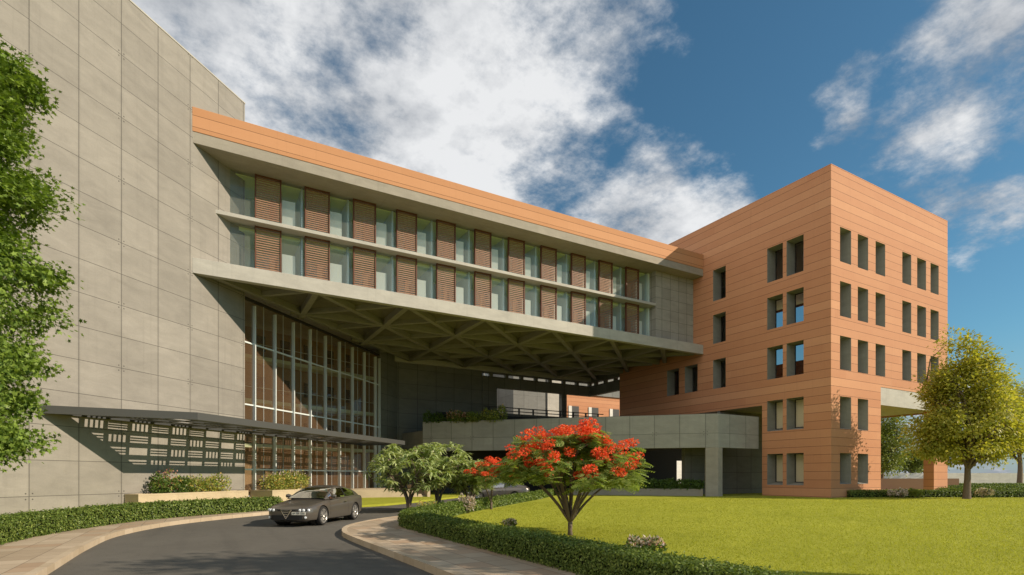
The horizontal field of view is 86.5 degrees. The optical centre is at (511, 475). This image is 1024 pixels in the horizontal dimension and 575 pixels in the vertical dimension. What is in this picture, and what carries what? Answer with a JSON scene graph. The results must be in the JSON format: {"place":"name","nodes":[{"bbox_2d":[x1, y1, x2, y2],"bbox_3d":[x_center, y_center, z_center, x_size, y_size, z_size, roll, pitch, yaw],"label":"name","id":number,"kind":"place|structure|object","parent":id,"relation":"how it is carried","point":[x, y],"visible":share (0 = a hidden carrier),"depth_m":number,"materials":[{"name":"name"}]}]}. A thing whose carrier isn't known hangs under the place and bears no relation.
{"place":"outdoors","nodes":[
{"label":"outdoors","id":0,"kind":"place"},
{"bbox_2d":[0,511,265,574],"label":"pavement","id":1,"kind":"structure","parent":0,"point":[23,557],"depth_m":13.66,"materials":[{"name":"beige concrete"}]},
{"bbox_2d":[48,498,462,574],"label":"road","id":2,"kind":"structure","parent":0,"point":[260,545],"depth_m":13.43,"materials":[{"name":"grey asphalt"}]},
{"bbox_2d":[24,511,268,574],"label":"kerb","id":3,"kind":"structure","parent":2,"relation":"on","point":[52,565],"depth_m":15.78,"materials":[{"name":"concrete"}]},
{"bbox_2d":[268,485,361,525],"bbox_3d":[-7.939,1.164,22.318,2.184,1.562,4.703,0,0,9],"label":"car","id":4,"kind":"object","parent":2,"relation":"on","point":[315,505],"visible":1,"depth_m":21.37,"materials":[{"name":"grey paint"}]},
{"bbox_2d":[342,516,464,574],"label":"kerb","id":5,"kind":"structure","parent":2,"relation":"on","point":[426,565],"depth_m":12.23,"materials":[{"name":"concrete"}]},
{"bbox_2d":[363,443,455,507],"bbox_3d":[-5.244,0.048,28.383,4.857,3.539,4.797,0,0,-30],"label":"frangipani tree","id":6,"kind":"object","parent":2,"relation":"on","point":[402,457],"visible":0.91,"depth_m":27.69,"materials":[{"name":"green plant"}]},
{"bbox_2d":[402,441,476,502],"bbox_3d":[-4.066,-0.025,29.272,4.435,3.686,4.370,0,0,-30],"label":"frangipani tree","id":7,"kind":"object","parent":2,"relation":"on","point":[453,475],"visible":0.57,"depth_m":28.78,"materials":[{"name":"green plant"}]},
{"bbox_2d":[467,481,529,497],"bbox_3d":[-1.049,1.164,41.503,4.703,1.562,2.184,0,0,6],"label":"car","id":8,"kind":"object","parent":2,"relation":"on","point":[500,489],"visible":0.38,"depth_m":40.56,"materials":[{"name":"silver metal"}]},
{"bbox_2d":[282,492,465,506],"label":"lawn","id":9,"kind":"structure","parent":0,"point":[377,501],"depth_m":40.46,"materials":[{"name":"green plant"}]},
{"bbox_2d":[0,33,86,472],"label":"broadleaf tree","id":10,"kind":"object","parent":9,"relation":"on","point":[19,90],"visible":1,"depth_m":17.07,"materials":[{"name":"green plant"}]},
{"bbox_2d":[0,0,245,514],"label":"concrete building","id":11,"kind":"structure","parent":9,"relation":"on","point":[162,328],"depth_m":28.79,"materials":[{"name":"grey concrete"}]},
{"bbox_2d":[38,405,404,445],"bbox_3d":[-15.648,-3.035,37.239,4.598,0.370,27.452,0,0,15],"label":"lattice canopy","id":12,"kind":"object","parent":11,"relation":"attached to","point":[197,420],"visible":1,"depth_m":30.84,"materials":[{"name":"grey paint"}]},
{"bbox_2d":[192,106,702,382],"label":"bridge building","id":13,"kind":"structure","parent":11,"relation":"attached to","point":[403,265],"depth_m":43.82,"materials":[{"name":"concrete"}]},
{"bbox_2d":[482,371,619,417],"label":"terrace gallery","id":14,"kind":"object","parent":13,"relation":"attached to","point":[491,384],"visible":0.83,"depth_m":66.90,"materials":[{"name":"grey paint"}]},
{"bbox_2d":[0,496,282,544],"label":"hedge","id":15,"kind":"object","parent":9,"relation":"on","point":[18,526],"visible":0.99,"depth_m":19.61,"materials":[{"name":"green plant"}]},
{"bbox_2d":[125,490,247,503],"bbox_3d":[-18.897,1.400,32.271,0.938,0.900,7.850,0,0,15],"label":"planter box","id":16,"kind":"object","parent":9,"relation":"on","point":[144,497],"visible":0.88,"depth_m":31.11,"materials":[{"name":"beige concrete"}]},
{"bbox_2d":[152,467,178,492],"bbox_3d":[-19.419,0.257,30.526,0.944,1.630,1.418,0,0,22],"label":"shrub","id":17,"kind":"object","parent":16,"relation":"on","point":[169,476],"visible":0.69,"depth_m":30.55,"materials":[{"name":"pink plant"}]},
{"bbox_2d":[147,472,195,493],"bbox_3d":[-19.285,0.424,30.861,1.287,1.378,3.077,0,0,16],"label":"shrub","id":18,"kind":"object","parent":16,"relation":"in","point":[183,482],"visible":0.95,"depth_m":30.45,"materials":[{"name":"green plant"}]},
{"bbox_2d":[187,472,231,491],"bbox_3d":[-18.621,0.431,33.377,1.490,1.407,3.438,0,0,14],"label":"shrub","id":19,"kind":"object","parent":16,"relation":"in","point":[205,483],"visible":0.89,"depth_m":33.33,"materials":[{"name":"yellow plant"}]},
{"bbox_2d":[250,488,300,500],"bbox_3d":[-16.211,1.410,40.478,1.788,0.880,6.900,0,0,15],"label":"planter box","id":20,"kind":"object","parent":9,"relation":"on","point":[269,493],"visible":0.37,"depth_m":37.34,"materials":[{"name":"beige concrete"}]},
{"bbox_2d":[257,469,311,489],"bbox_3d":[-16.401,0.312,39.423,1.676,1.715,4.976,0,0,12],"label":"shrub","id":21,"kind":"object","parent":20,"relation":"in","point":[286,477],"visible":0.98,"depth_m":39.05,"materials":[{"name":"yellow plant"}]},
{"bbox_2d":[245,296,380,496],"bbox_3d":[-20.820,-5.425,46.612,10.517,14.450,21.395,0,0,15],"label":"glass atrium","id":22,"kind":"object","parent":9,"relation":"on","point":[292,379],"visible":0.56,"depth_m":48.73,"materials":[{"name":"glass"},{"name":"light grey painted metal"}]},
{"bbox_2d":[256,470,264,484],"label":"inner window","id":23,"kind":"structure","parent":22,"relation":"in","point":[259,473],"depth_m":46.71,"materials":[{"name":"grey glass"}]},
{"bbox_2d":[256,376,264,391],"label":"inner window","id":24,"kind":"structure","parent":22,"relation":"in","point":[259,380],"depth_m":46.78,"materials":[{"name":"brown"}]},
{"bbox_2d":[256,335,264,351],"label":"inner window","id":25,"kind":"structure","parent":22,"relation":"in","point":[259,339],"depth_m":46.74,"materials":[{"name":"brown"}]},
{"bbox_2d":[280,380,289,395],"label":"inner window","id":26,"kind":"structure","parent":22,"relation":"in","point":[284,385],"depth_m":48.57,"materials":[{"name":"brown glass"}]},
{"bbox_2d":[280,340,289,355],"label":"inner window","id":27,"kind":"structure","parent":22,"relation":"in","point":[283,344],"depth_m":48.61,"materials":[{"name":"brown glass"}]},
{"bbox_2d":[304,383,312,397],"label":"inner window","id":28,"kind":"structure","parent":22,"relation":"in","point":[305,385],"depth_m":50.33,"materials":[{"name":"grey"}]},
{"bbox_2d":[304,345,312,360],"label":"inner window","id":29,"kind":"structure","parent":22,"relation":"in","point":[305,347],"depth_m":50.33,"materials":[{"name":"grey glass"}]},
{"bbox_2d":[327,471,333,483],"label":"inner window","id":30,"kind":"structure","parent":22,"relation":"in","point":[328,472],"depth_m":52.37,"materials":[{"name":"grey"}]},
{"bbox_2d":[327,387,333,400],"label":"inner window","id":31,"kind":"structure","parent":22,"relation":"in","point":[328,388],"depth_m":52.33,"materials":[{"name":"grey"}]},
{"bbox_2d":[327,350,333,364],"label":"inner window","id":32,"kind":"structure","parent":22,"relation":"in","point":[328,352],"depth_m":52.41,"materials":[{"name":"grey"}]},
{"bbox_2d":[376,349,396,487],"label":"concrete wall","id":33,"kind":"structure","parent":9,"relation":"on","point":[388,397],"depth_m":56.25,"materials":[{"name":"grey concrete"}]},
{"bbox_2d":[397,362,481,491],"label":"concrete wall","id":34,"kind":"structure","parent":9,"relation":"on","point":[421,389],"depth_m":59.99,"materials":[{"name":"grey concrete"}]},
{"bbox_2d":[351,485,429,497],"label":"entrance steps","id":35,"kind":"structure","parent":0,"point":[370,492],"depth_m":44.64,"materials":[{"name":"beige stone"}]},
{"bbox_2d":[347,516,585,574],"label":"pavement","id":36,"kind":"structure","parent":0,"point":[466,559],"depth_m":12.41,"materials":[{"name":"beige concrete"}]},
{"bbox_2d":[132,0,1023,472],"label":"sky","id":37,"kind":"structure","parent":0,"point":[661,121],"materials":[{"name":"blue"}]},
{"bbox_2d":[453,489,1023,574],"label":"lawn","id":38,"kind":"structure","parent":0,"point":[643,497],"depth_m":18.47,"materials":[{"name":"green plant"}]},
{"bbox_2d":[458,494,475,512],"bbox_3d":[-2.113,1.269,25.686,0.775,0.978,1.184,0,0,-30],"label":"flowering shrub","id":39,"kind":"object","parent":38,"relation":"on","point":[470,502],"visible":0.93,"depth_m":25.39,"materials":[{"name":"beige plant"}]},
{"bbox_2d":[449,459,494,497],"bbox_3d":[-2.245,0.398,30.476,2.841,2.856,2.938,0,0,-30],"label":"frangipani tree","id":40,"kind":"object","parent":38,"relation":"on","point":[474,489],"visible":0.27,"depth_m":30.09,"materials":[{"name":"green plant"}]},
{"bbox_2d":[458,456,523,509],"bbox_3d":[-1.154,0.368,28.572,3.050,2.864,3.690,0,0,-30],"label":"flame tree","id":41,"kind":"object","parent":38,"relation":"on","point":[476,474],"visible":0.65,"depth_m":28.35,"materials":[{"name":"red plant"}]},
{"bbox_2d":[500,518,517,526],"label":"flowering plant","id":42,"kind":"object","parent":38,"relation":"on","point":[509,522],"visible":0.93,"depth_m":18.18,"materials":[{"name":"green plant"}]},
{"bbox_2d":[478,417,654,535],"bbox_3d":[1.695,0.038,15.912,5.254,3.524,4.938,0,0,-30],"label":"flame tree","id":43,"kind":"object","parent":38,"relation":"on","point":[550,460],"visible":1,"depth_m":15.11,"materials":[{"name":"red plant"}]},
{"bbox_2d":[402,411,761,495],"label":"concrete portico","id":44,"kind":"structure","parent":38,"relation":"on","point":[719,453],"depth_m":51.06,"materials":[{"name":"grey paint"}]},
{"bbox_2d":[422,410,445,422],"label":"terrace plant","id":45,"kind":"object","parent":44,"relation":"on","point":[432,417],"visible":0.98,"depth_m":53.49,"materials":[{"name":"green plant"}]},
{"bbox_2d":[445,409,469,422],"bbox_3d":[-5.238,-5.829,52.987,2.824,1.619,1.337,0,0,25],"label":"terrace plant","id":46,"kind":"object","parent":44,"relation":"on","point":[460,413],"visible":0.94,"depth_m":52.81,"materials":[{"name":"green plant"}]},
{"bbox_2d":[463,410,481,421],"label":"terrace plant","id":47,"kind":"object","parent":44,"relation":"on","point":[472,415],"visible":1,"depth_m":52.22,"materials":[{"name":"green plant"}]},
{"bbox_2d":[481,404,507,422],"bbox_3d":[-1.734,-5.986,52.035,2.843,1.874,1.402,0,0,16],"label":"terrace plant","id":48,"kind":"object","parent":44,"relation":"on","point":[498,413],"visible":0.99,"depth_m":51.86,"materials":[{"name":"green plant"}]},
{"bbox_2d":[646,478,667,489],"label":"shaded plant","id":49,"kind":"object","parent":44,"relation":"in","point":[656,483],"visible":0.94,"depth_m":48.57,"materials":[{"name":"green plant"}]},
{"bbox_2d":[663,477,686,489],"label":"shaded plant","id":50,"kind":"object","parent":44,"relation":"in","point":[671,484],"visible":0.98,"depth_m":48.11,"materials":[{"name":"green plant"}]},
{"bbox_2d":[681,477,704,489],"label":"shaded plant","id":51,"kind":"object","parent":44,"relation":"in","point":[691,484],"visible":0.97,"depth_m":47.72,"materials":[{"name":"green plant"}]},
{"bbox_2d":[397,488,823,574],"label":"hedge","id":52,"kind":"object","parent":38,"relation":"on","point":[578,555],"visible":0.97,"depth_m":10.68,"materials":[{"name":"green plant"}]},
{"bbox_2d":[623,534,667,552],"bbox_3d":[2.865,1.506,11.696,0.922,0.523,0.794,0,0,-30],"label":"flowering plant","id":53,"kind":"object","parent":38,"relation":"on","point":[643,542],"visible":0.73,"depth_m":11.63,"materials":[{"name":"beige plant"}]},
{"bbox_2d":[620,164,947,497],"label":"terracotta tower","id":54,"kind":"structure","parent":38,"relation":"on","point":[855,266],"depth_m":48.14,"materials":[{"name":"terracotta"},{"name":"glass"}]},
{"bbox_2d":[667,368,678,395],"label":"window","id":55,"kind":"structure","parent":54,"relation":"in","point":[671,374],"depth_m":59.34,"materials":[{"name":"grey"}]},
{"bbox_2d":[685,364,697,392],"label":"window","id":56,"kind":"structure","parent":54,"relation":"in","point":[689,370],"depth_m":57.10,"materials":[{"name":"grey"}]},
{"bbox_2d":[713,266,725,300],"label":"window","id":57,"kind":"structure","parent":54,"relation":"in","point":[717,274],"depth_m":53.95,"materials":[{"name":"grey"}]},
{"bbox_2d":[713,311,725,343],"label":"window","id":58,"kind":"structure","parent":54,"relation":"in","point":[717,319],"depth_m":53.95,"materials":[{"name":"grey"}]},
{"bbox_2d":[713,357,725,388],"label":"window","id":59,"kind":"structure","parent":54,"relation":"in","point":[717,364],"depth_m":53.95,"materials":[{"name":"grey"}]},
{"bbox_2d":[767,243,782,282],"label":"window","id":60,"kind":"structure","parent":54,"relation":"in","point":[772,251],"depth_m":48.78,"materials":[{"name":"grey"}]},
{"bbox_2d":[767,294,782,329],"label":"window","id":61,"kind":"structure","parent":54,"relation":"in","point":[772,301],"depth_m":48.86,"materials":[{"name":"grey"}]},
{"bbox_2d":[767,345,782,379],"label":"window","id":62,"kind":"structure","parent":54,"relation":"in","point":[772,351],"depth_m":48.86,"materials":[{"name":"grey"}]},
{"bbox_2d":[767,399,782,430],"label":"window","id":63,"kind":"structure","parent":54,"relation":"in","point":[775,407],"depth_m":48.86,"materials":[{"name":"grey"}]},
{"bbox_2d":[767,454,782,484],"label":"window","id":64,"kind":"structure","parent":54,"relation":"in","point":[774,461],"depth_m":48.86,"materials":[{"name":"grey glass"}]},
{"bbox_2d":[787,234,803,275],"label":"window","id":65,"kind":"structure","parent":54,"relation":"in","point":[791,244],"depth_m":47.23,"materials":[{"name":"grey"}]},
{"bbox_2d":[787,287,803,324],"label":"window","id":66,"kind":"structure","parent":54,"relation":"in","point":[791,295],"depth_m":47.23,"materials":[{"name":"grey"}]},
{"bbox_2d":[787,340,803,375],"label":"window","id":67,"kind":"structure","parent":54,"relation":"in","point":[791,347],"depth_m":47.23,"materials":[{"name":"grey"}]},
{"bbox_2d":[787,396,803,429],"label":"window","id":68,"kind":"structure","parent":54,"relation":"in","point":[795,406],"depth_m":47.23,"materials":[{"name":"grey"}]},
{"bbox_2d":[787,453,803,484],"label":"window","id":69,"kind":"structure","parent":54,"relation":"in","point":[795,461],"depth_m":47.23,"materials":[{"name":"grey glass"}]},
{"bbox_2d":[840,227,850,264],"bbox_3d":[27.152,-18.885,45.080,1.620,2.810,0.970,0,0,-30],"label":"window","id":70,"kind":"structure","parent":54,"relation":"in","point":[845,235],"depth_m":45.38,"materials":[{"name":"grey"}]},
{"bbox_2d":[840,281,850,317],"bbox_3d":[27.152,-14.460,45.080,1.620,2.840,0.970,0,0,-30],"label":"window","id":71,"kind":"structure","parent":54,"relation":"in","point":[845,288],"depth_m":45.38,"materials":[{"name":"grey"}]},
{"bbox_2d":[840,335,850,370],"bbox_3d":[27.152,-10.065,45.080,1.620,2.750,0.970,0,0,-30],"label":"window","id":72,"kind":"structure","parent":54,"relation":"in","point":[845,342],"depth_m":45.42,"materials":[{"name":"grey"}]},
{"bbox_2d":[840,396,850,428],"bbox_3d":[27.147,-5.180,45.088,1.620,2.640,0.990,0,0,-30],"label":"window","id":73,"kind":"structure","parent":54,"relation":"in","point":[845,402],"depth_m":45.45,"materials":[{"name":"grey"}]},
{"bbox_2d":[840,453,850,483],"bbox_3d":[27.147,-0.605,45.088,1.620,2.530,0.990,0,0,-30],"label":"window","id":74,"kind":"structure","parent":54,"relation":"in","point":[845,458],"depth_m":45.38,"materials":[{"name":"grey glass"}]},
{"bbox_2d":[858,234,867,270],"bbox_3d":[29.410,-18.885,46.368,1.600,2.810,0.970,0,0,-30],"label":"window","id":75,"kind":"structure","parent":54,"relation":"in","point":[862,240],"depth_m":46.66,"materials":[{"name":"grey"}]},
{"bbox_2d":[858,287,867,322],"bbox_3d":[29.410,-14.460,46.368,1.600,2.840,0.970,0,0,-30],"label":"window","id":76,"kind":"structure","parent":54,"relation":"in","point":[862,292],"depth_m":46.66,"materials":[{"name":"grey"}]},
{"bbox_2d":[858,340,867,373],"bbox_3d":[29.410,-10.065,46.368,1.600,2.750,0.970,0,0,-30],"label":"window","id":77,"kind":"structure","parent":54,"relation":"in","point":[862,345],"depth_m":46.66,"materials":[{"name":"grey"}]},
{"bbox_2d":[858,398,867,430],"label":"window","id":78,"kind":"structure","parent":54,"relation":"in","point":[862,403],"depth_m":46.66,"materials":[{"name":"grey"}]},
{"bbox_2d":[858,454,867,483],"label":"window","id":79,"kind":"structure","parent":54,"relation":"in","point":[862,458],"depth_m":46.66,"materials":[{"name":"grey glass"}]},
{"bbox_2d":[876,241,884,275],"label":"window","id":80,"kind":"structure","parent":54,"relation":"in","point":[880,248],"depth_m":47.97,"materials":[{"name":"grey"}]},
{"bbox_2d":[876,292,884,326],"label":"window","id":81,"kind":"structure","parent":54,"relation":"in","point":[880,298],"depth_m":48.04,"materials":[{"name":"grey"}]},
{"bbox_2d":[876,344,884,376],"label":"window","id":82,"kind":"structure","parent":54,"relation":"in","point":[880,349],"depth_m":48.04,"materials":[{"name":"grey"}]},
{"bbox_2d":[902,252,910,284],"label":"window","id":83,"kind":"structure","parent":54,"relation":"in","point":[906,258],"depth_m":50.21,"materials":[{"name":"grey"}]},
{"bbox_2d":[902,300,910,333],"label":"window","id":84,"kind":"structure","parent":54,"relation":"in","point":[906,306],"depth_m":50.28,"materials":[{"name":"grey"}]},
{"bbox_2d":[902,349,910,380],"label":"window","id":85,"kind":"structure","parent":54,"relation":"in","point":[906,355],"depth_m":50.28,"materials":[{"name":"grey"}]},
{"bbox_2d":[917,258,925,290],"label":"window","id":86,"kind":"structure","parent":54,"relation":"in","point":[921,264],"depth_m":51.58,"materials":[{"name":"grey"}]},
{"bbox_2d":[917,305,925,337],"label":"window","id":87,"kind":"structure","parent":54,"relation":"in","point":[921,311],"depth_m":51.58,"materials":[{"name":"grey"}]},
{"bbox_2d":[917,353,925,382],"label":"window","id":88,"kind":"structure","parent":54,"relation":"in","point":[921,358],"depth_m":51.64,"materials":[{"name":"grey"}]},
{"bbox_2d":[931,263,938,294],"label":"window","id":89,"kind":"structure","parent":54,"relation":"in","point":[934,268],"depth_m":52.77,"materials":[{"name":"grey"}]},
{"bbox_2d":[931,309,938,339],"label":"window","id":90,"kind":"structure","parent":54,"relation":"in","point":[934,314],"depth_m":52.77,"materials":[{"name":"grey"}]},
{"bbox_2d":[931,356,938,383],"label":"window","id":91,"kind":"structure","parent":54,"relation":"in","point":[935,360],"depth_m":52.77,"materials":[{"name":"grey"}]},
{"bbox_2d":[886,487,908,497],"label":"flowering shrub","id":92,"kind":"object","parent":38,"relation":"on","point":[903,492],"visible":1,"depth_m":43.40,"materials":[{"name":"grey plant"}]},
{"bbox_2d":[908,487,924,497],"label":"flowering shrub","id":93,"kind":"object","parent":38,"relation":"on","point":[916,493],"visible":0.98,"depth_m":43.27,"materials":[{"name":"green plant"}]},
{"bbox_2d":[881,478,958,488],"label":"wall","id":94,"kind":"structure","parent":38,"relation":"on","point":[903,483],"depth_m":71.21,"materials":[{"name":"brown brick"}]},
{"bbox_2d":[846,488,1023,497],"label":"hedge","id":95,"kind":"object","parent":38,"relation":"on","point":[932,493],"visible":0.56,"depth_m":44.47,"materials":[{"name":"green plant"}]},
{"bbox_2d":[890,324,1023,498],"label":"broadleaf tree","id":96,"kind":"object","parent":38,"relation":"on","point":[990,430],"visible":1,"depth_m":40.62,"materials":[{"name":"green plant"}]},
{"bbox_2d":[937,486,1023,489],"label":"hedge","id":97,"kind":"object","parent":38,"relation":"on","point":[993,488],"visible":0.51,"depth_m":52.21,"materials":[{"name":"green plant"}]},
{"bbox_2d":[974,487,994,497],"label":"flowering shrub","id":98,"kind":"object","parent":38,"relation":"on","point":[985,492],"visible":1,"depth_m":43.24,"materials":[{"name":"beige plant"}]},
{"bbox_2d":[948,484,1023,487],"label":"hedge","id":99,"kind":"object","parent":38,"relation":"on","point":[986,485],"visible":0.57,"depth_m":62.24,"materials":[{"name":"green plant"}]},
{"bbox_2d":[959,482,1023,485],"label":"hedge","id":100,"kind":"object","parent":38,"relation":"on","point":[985,483],"visible":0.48,"depth_m":76.10,"materials":[{"name":"green plant"}]},
{"label":"ground","id":101,"kind":"structure","parent":0,"visible":0},
{"bbox_2d":[482,373,681,482],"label":"building","id":102,"kind":"structure","parent":101,"relation":"on","point":[607,404],"depth_m":101.05,"materials":[{"name":"ceramic"}]},
{"bbox_2d":[568,406,578,417],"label":"window","id":103,"kind":"structure","parent":102,"relation":"in","point":[570,408],"depth_m":98.33,"materials":[{"name":"grey glass"}]},
{"bbox_2d":[588,407,598,416],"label":"window","id":104,"kind":"structure","parent":102,"relation":"in","point":[590,409],"depth_m":100.59,"materials":[{"name":"grey glass"}]},
{"bbox_2d":[881,416,919,477],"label":"broadleaf tree","id":105,"kind":"object","parent":101,"relation":"on","point":[890,456],"visible":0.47,"depth_m":89.65,"materials":[{"name":"green plant"}]},
{"bbox_2d":[892,447,922,472],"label":"broadleaf tree","id":106,"kind":"object","parent":101,"relation":"on","point":[917,465],"visible":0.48,"depth_m":126.78,"materials":[{"name":"green plant"}]},
{"bbox_2d":[884,473,1023,483],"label":"boundary wall","id":107,"kind":"structure","parent":101,"relation":"on","point":[994,478],"depth_m":104.00,"materials":[{"name":"white concrete"}]},
{"bbox_2d":[986,372,1023,482],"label":"broadleaf tree","id":108,"kind":"object","parent":101,"relation":"on","point":[1020,469],"visible":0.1,"depth_m":95.77,"materials":[{"name":"green plant"}]},
{"label":"terrace pavement","id":109,"kind":"structure","parent":0,"visible":0},
{"bbox_2d":[493,374,560,416],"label":"building","id":110,"kind":"structure","parent":109,"relation":"on","point":[526,399],"depth_m":85.08,"materials":[{"name":"concrete"}]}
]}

